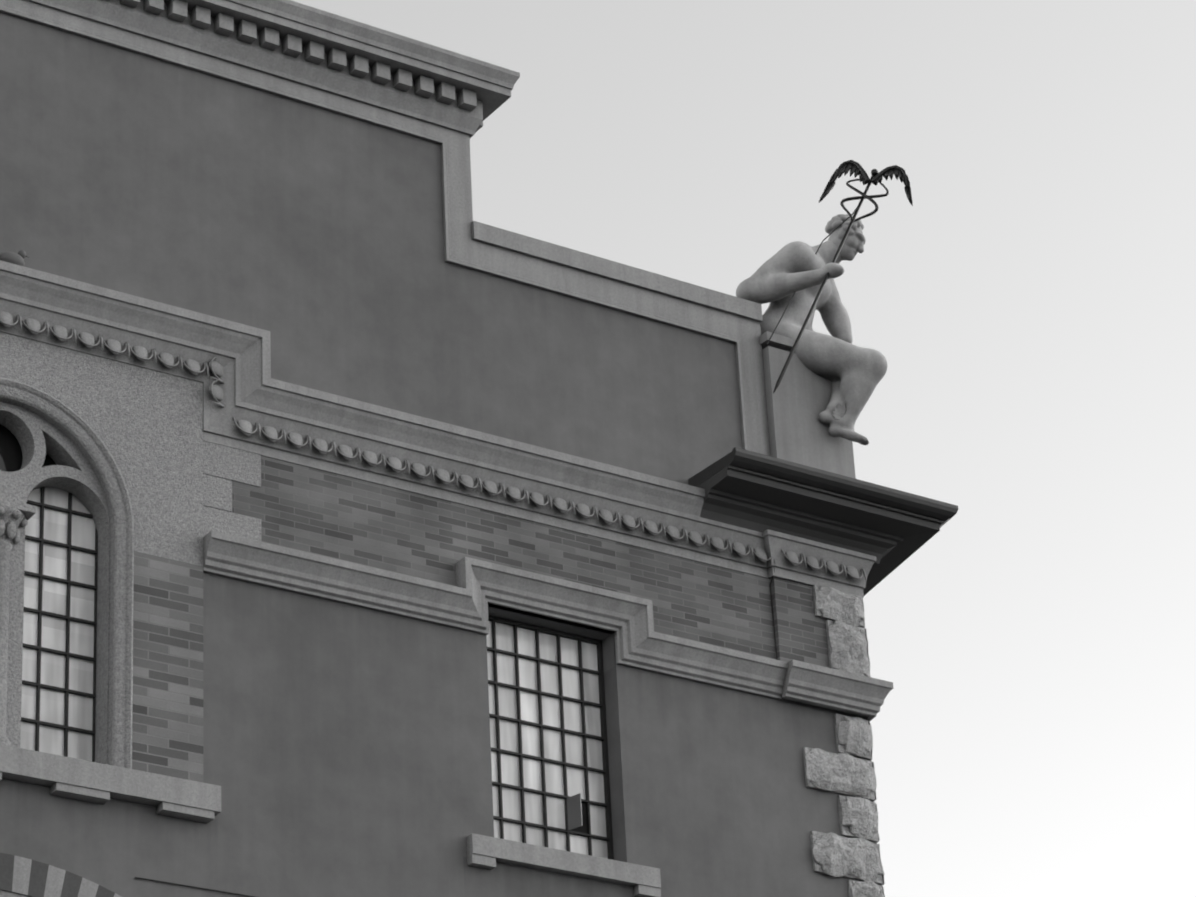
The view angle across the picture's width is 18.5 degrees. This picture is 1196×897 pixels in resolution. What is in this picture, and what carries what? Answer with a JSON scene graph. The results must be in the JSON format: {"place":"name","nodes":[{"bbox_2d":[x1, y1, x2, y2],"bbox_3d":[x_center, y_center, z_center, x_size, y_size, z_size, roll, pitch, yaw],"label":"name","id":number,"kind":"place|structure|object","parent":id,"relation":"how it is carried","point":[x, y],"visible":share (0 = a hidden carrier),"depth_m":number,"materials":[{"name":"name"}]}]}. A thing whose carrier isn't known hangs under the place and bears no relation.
{"place":"outdoors","nodes":[
{"label":"outdoors","id":0,"kind":"place"},
{"bbox_2d":[292,0,1195,896],"label":"sky","id":1,"kind":"structure","parent":0,"point":[1031,313],"materials":[{"name":"white"}]},
{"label":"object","id":2,"kind":"object","parent":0,"visible":0},
{"bbox_2d":[0,13,880,896],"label":"wall","id":3,"kind":"structure","parent":2,"relation":"attached to","point":[346,749],"depth_m":34.36,"materials":[{"name":"grey paint"}]},
{"bbox_2d":[0,890,27,896],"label":"arch tympanum","id":4,"kind":"object","parent":3,"relation":"attached to","point":[6,894],"visible":1,"depth_m":30.23,"materials":[{"name":"stone"}]},
{"bbox_2d":[0,853,120,896],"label":"arch","id":5,"kind":"structure","parent":3,"relation":"attached to","point":[38,879],"depth_m":30.44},
{"bbox_2d":[0,377,133,768],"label":"window arch molding","id":6,"kind":"structure","parent":3,"relation":"attached to","point":[77,430],"depth_m":32.21,"materials":[{"name":"grey stone"}]},
{"bbox_2d":[0,332,202,565],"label":"wall","id":7,"kind":"structure","parent":3,"relation":"attached to","point":[145,425],"depth_m":32.76,"materials":[{"name":"grey stone"}]},
{"bbox_2d":[0,744,220,823],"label":"bay sill","id":8,"kind":"structure","parent":3,"relation":"attached to","point":[102,784],"depth_m":31.07,"materials":[{"name":"grey stone"}]},
{"bbox_2d":[0,506,27,745],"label":"column","id":9,"kind":"structure","parent":8,"relation":"on","point":[12,520],"depth_m":31.46,"materials":[{"name":"stone"}]},
{"bbox_2d":[0,498,35,519],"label":"capital slab","id":10,"kind":"structure","parent":9,"relation":"on","point":[28,511],"depth_m":31.75,"materials":[{"name":"grey stone"}]},
{"bbox_2d":[0,401,110,763],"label":"window tracery","id":11,"kind":"object","parent":8,"relation":"on","point":[38,438],"visible":0.77,"depth_m":32.15,"materials":[{"name":"grey stone"}]},
{"bbox_2d":[0,424,97,761],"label":"bay window","id":12,"kind":"structure","parent":11,"relation":"in","point":[52,702],"depth_m":31.98,"materials":[{"name":"glass"}]},
{"bbox_2d":[132,551,202,781],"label":"bay brick panels","id":13,"kind":"object","parent":3,"relation":"attached to","point":[167,725],"visible":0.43,"depth_m":31.99,"materials":[{"name":"grey brick"}]},
{"bbox_2d":[135,877,254,896],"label":"wire facade","id":14,"kind":"structure","parent":3,"relation":"attached to","point":[194,887],"depth_m":31.25,"materials":[{"name":"grey metal"}]},
{"bbox_2d":[203,440,261,541],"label":"quoin stones","id":15,"kind":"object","parent":3,"relation":"attached to","point":[223,466],"depth_m":33.15,"materials":[{"name":"grey stone"}]},
{"bbox_2d":[26,0,519,137],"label":"cornice","id":16,"kind":"structure","parent":3,"relation":"on","point":[312,47],"depth_m":35.74,"materials":[{"name":"stone"}]},
{"bbox_2d":[0,0,770,455],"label":"panel frame","id":17,"kind":"object","parent":3,"relation":"attached to","point":[462,248],"visible":0.73,"depth_m":36.30,"materials":[{"name":"stone"}]},
{"bbox_2d":[0,260,876,597],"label":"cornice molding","id":18,"kind":"structure","parent":3,"relation":"attached to","point":[254,392],"depth_m":34.23,"materials":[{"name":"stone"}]},
{"bbox_2d":[0,250,28,265],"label":"pigeon","id":19,"kind":"object","parent":18,"relation":"on","point":[13,258],"visible":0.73,"depth_m":32.58,"materials":[{"name":"grey"}]},
{"bbox_2d":[0,311,866,581],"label":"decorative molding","id":20,"kind":"structure","parent":18,"relation":"attached to","point":[217,393],"depth_m":34.31,"materials":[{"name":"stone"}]},
{"bbox_2d":[231,456,829,667],"bbox_3d":[-0.351,1.021,35.098,7.160,1.370,0.130,14,-32,-31],"label":"brick band","id":21,"kind":"object","parent":3,"relation":"attached to","point":[330,514],"visible":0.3,"depth_m":34.82,"materials":[{"name":"brick"}]},
{"bbox_2d":[770,570,777,659],"bbox_3d":[1.750,1.554,36.325,0.028,1.280,0.094,12,-31,-28],"label":"wire lightning conductor","id":22,"kind":"object","parent":21,"relation":"attached to","point":[773,616],"visible":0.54,"depth_m":36.31,"materials":[{"name":"grey metal"}]},
{"bbox_2d":[203,530,892,721],"bbox_3d":[0.473,2.455,36.503,4.631,0.660,10.668,-12,-28,18],"label":"string course","id":23,"kind":"object","parent":3,"relation":"attached to","point":[481,586],"visible":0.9,"depth_m":34.60,"materials":[{"name":"stone"}]},
{"bbox_2d":[486,615,613,859],"bbox_3d":[-0.525,2.757,34.364,1.460,2.370,0.060,14,-32,-31],"label":"window","id":24,"kind":"structure","parent":3,"relation":"in","point":[510,775],"depth_m":34.46,"materials":[{"name":"glass"}]},
{"bbox_2d":[564,793,582,829],"bbox_3d":[-0.229,3.385,34.136,0.200,0.319,0.012,-24,-34,35],"label":"open window pane","id":25,"kind":"structure","parent":24,"relation":"attached to","point":[574,808],"depth_m":34.12,"materials":[{"name":"grey glass"}]},
{"bbox_2d":[571,802,587,833],"bbox_3d":[-0.198,3.445,34.258,0.223,0.318,0.003,14,-32,-31],"label":"window opening","id":26,"kind":"object","parent":24,"relation":"in","point":[583,829],"depth_m":34.28,"materials":[{"name":"black"}]},
{"bbox_2d":[466,833,660,896],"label":"window sill","id":27,"kind":"structure","parent":3,"relation":"attached to","point":[486,852],"depth_m":33.50,"materials":[{"name":"stone"}]},
{"bbox_2d":[472,221,762,322],"bbox_3d":[0.082,-1.670,37.223,3.510,0.200,0.560,14,-32,-31],"label":"parapet coping","id":28,"kind":"object","parent":3,"relation":"on","point":[599,266],"visible":0.43,"depth_m":36.98,"materials":[{"name":"stone"}]},
{"bbox_2d":[697,465,942,595],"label":"cornice","id":29,"kind":"structure","parent":3,"relation":"attached to","point":[891,539],"depth_m":36.69,"materials":[{"name":"grey stone"}]},
{"bbox_2d":[759,331,855,478],"bbox_3d":[1.921,-0.027,37.953,1.060,1.910,1.080,14,-32,-31],"label":"statue pedestal","id":30,"kind":"object","parent":29,"relation":"on","point":[797,401],"visible":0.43,"depth_m":37.58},
{"bbox_2d":[736,240,886,444],"bbox_3d":[2.169,-1.070,38.191,1.472,2.565,1.452,14,-32,-31],"label":"mercury statue body","id":31,"kind":"object","parent":30,"relation":"on","point":[847,368],"visible":0.81,"depth_m":38.00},
{"bbox_2d":[767,207,856,344],"bbox_3d":[2.249,-1.766,38.123,1.117,1.658,0.321,-3,-27,0],"label":"statue conductor rod","id":32,"kind":"object","parent":31,"relation":"attached to","point":[806,270],"visible":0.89,"depth_m":38.04,"materials":[{"name":"grey metal"}]},
{"bbox_2d":[832,401,845,419],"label":"statue ankle wings","id":33,"kind":"object","parent":31,"relation":"on","point":[839,412],"visible":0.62,"depth_m":37.58},
{"bbox_2d":[773,160,912,392],"bbox_3d":[2.516,-1.799,37.971,1.612,2.778,0.201,-3,-27,-1],"label":"caduceus","id":34,"kind":"object","parent":31,"relation":"attached to","point":[852,167],"visible":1,"depth_m":38.39,"materials":[{"name":"black metal"}]},
{"bbox_2d":[825,214,865,260],"bbox_3d":[2.624,-2.231,38.804,0.406,0.545,0.403,14,-32,-31],"label":"mercury statue head","id":35,"kind":"object","parent":31,"relation":"attached to","point":[854,243],"visible":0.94,"depth_m":38.68},
{"bbox_2d":[688,447,957,527],"bbox_3d":[-0.542,3.586,42.633,5.363,0.148,14.853,14,-32,-31],"label":"cornice top edge","id":36,"kind":"object","parent":29,"relation":"on","point":[944,512],"visible":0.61,"depth_m":36.46,"materials":[{"name":"grey stone"}]},
{"bbox_2d":[803,585,884,896],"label":"corner quoins","id":37,"kind":"object","parent":3,"relation":"attached to","point":[848,774],"visible":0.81,"depth_m":35.93,"materials":[{"name":"grey stone"}]}
]}

